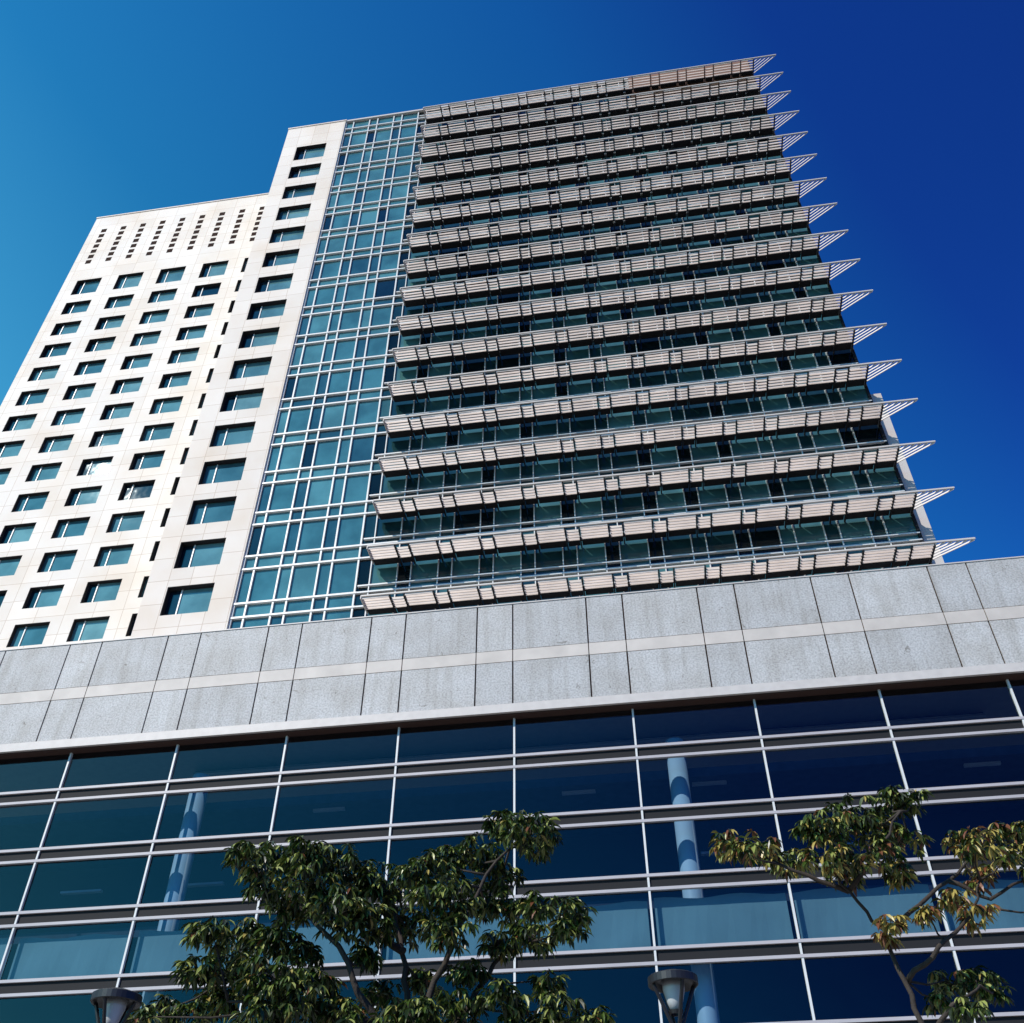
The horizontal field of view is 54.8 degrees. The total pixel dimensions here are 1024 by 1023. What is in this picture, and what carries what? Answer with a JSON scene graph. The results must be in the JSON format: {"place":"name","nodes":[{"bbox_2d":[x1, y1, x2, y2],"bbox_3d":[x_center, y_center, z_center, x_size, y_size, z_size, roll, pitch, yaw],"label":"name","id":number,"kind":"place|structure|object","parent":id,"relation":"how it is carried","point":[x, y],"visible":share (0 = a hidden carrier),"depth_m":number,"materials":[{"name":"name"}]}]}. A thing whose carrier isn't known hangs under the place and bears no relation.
{"place":"outdoors","nodes":[
{"label":"outdoors","id":0,"kind":"place"},
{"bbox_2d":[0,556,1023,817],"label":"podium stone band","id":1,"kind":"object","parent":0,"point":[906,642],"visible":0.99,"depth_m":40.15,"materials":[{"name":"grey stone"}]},
{"bbox_2d":[0,0,1023,562],"label":"sky","id":2,"kind":"structure","parent":0,"point":[911,112],"materials":[{"name":"blue"}]},
{"label":"ground","id":3,"kind":"structure","parent":0,"visible":0},
{"bbox_2d":[0,745,1023,1022],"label":"podium interior","id":4,"kind":"object","parent":3,"relation":"on","point":[840,987],"visible":0.36,"depth_m":39.10,"materials":[{"name":"blue glass"}]},
{"bbox_2d":[140,737,719,1022],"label":"podium columns","id":5,"kind":"structure","parent":4,"relation":"in","point":[706,1003],"depth_m":35.96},
{"bbox_2d":[0,879,1023,979],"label":"podium blinds","id":6,"kind":"object","parent":4,"relation":"attached to","point":[748,917],"visible":0.49,"depth_m":32.68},
{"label":"pavement","id":7,"kind":"structure","parent":0,"visible":0},
{"bbox_2d":[90,987,142,1022],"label":"street lamp","id":8,"kind":"object","parent":7,"relation":"on","point":[117,1004],"visible":1,"depth_m":11.40,"materials":[{"name":"black metal"}]},
{"bbox_2d":[125,809,616,1022],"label":"tree","id":9,"kind":"object","parent":7,"relation":"on","point":[284,1001],"visible":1,"depth_m":14.18,"materials":[{"name":"green plant"}]},
{"bbox_2d":[0,679,1023,1022],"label":"podium rails and mullions","id":10,"kind":"object","parent":7,"relation":"on","point":[798,947],"visible":0.73,"depth_m":34.94,"materials":[{"name":"silver metal"}]},
{"bbox_2d":[0,194,267,649],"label":"wing wall","id":11,"kind":"structure","parent":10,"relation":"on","point":[193,239],"depth_m":80.30,"materials":[{"name":"white concrete"}]},
{"bbox_2d":[0,143,326,646],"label":"room window frames","id":12,"kind":"structure","parent":11,"relation":"attached to","point":[229,426],"depth_m":76.58,"materials":[{"name":"black metal"}]},
{"bbox_2d":[0,147,324,646],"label":"room window glass","id":13,"kind":"object","parent":12,"relation":"in","point":[194,600],"visible":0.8,"depth_m":74.07,"materials":[{"name":"teal glass"}]},
{"bbox_2d":[97,119,346,218],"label":"roof coping","id":14,"kind":"object","parent":11,"relation":"on","point":[221,199],"visible":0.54,"depth_m":99.64,"materials":[{"name":"beige stone"}]},
{"bbox_2d":[130,121,345,637],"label":"stone bay wall","id":15,"kind":"structure","parent":10,"relation":"on","point":[224,575],"depth_m":67.91,"materials":[{"name":"white stone"}]},
{"bbox_2d":[193,61,985,774],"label":"curtain wall frames","id":16,"kind":"structure","parent":10,"relation":"on","point":[907,483],"depth_m":63.26,"materials":[{"name":"white metal"}]},
{"bbox_2d":[195,82,982,771],"bbox_3d":[2.875,-13.973,70.355,38.096,68.080,0.050,-6,-42,6],"label":"curtain wall glass","id":17,"kind":"object","parent":16,"relation":"in","point":[311,538],"visible":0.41,"depth_m":63.91,"materials":[{"name":"teal glass"}]},
{"bbox_2d":[360,54,975,614],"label":"sunshade canopies","id":18,"kind":"object","parent":16,"relation":"attached to","point":[728,570],"visible":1,"depth_m":65.76,"materials":[{"name":"grey"}]},
{"bbox_2d":[628,61,753,99],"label":"roof level brown panel","id":19,"kind":"object","parent":16,"relation":"attached to","point":[688,88],"visible":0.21,"depth_m":89.83,"materials":[{"name":"metal"}]},
{"bbox_2d":[648,969,697,1022],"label":"street lamp","id":20,"kind":"object","parent":7,"relation":"on","point":[672,985],"visible":1,"depth_m":11.13,"materials":[{"name":"black metal"}]},
{"bbox_2d":[708,785,1023,1022],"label":"tree","id":21,"kind":"object","parent":7,"relation":"on","point":[848,865],"visible":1,"depth_m":14.79,"materials":[{"name":"green plant"}]}
]}

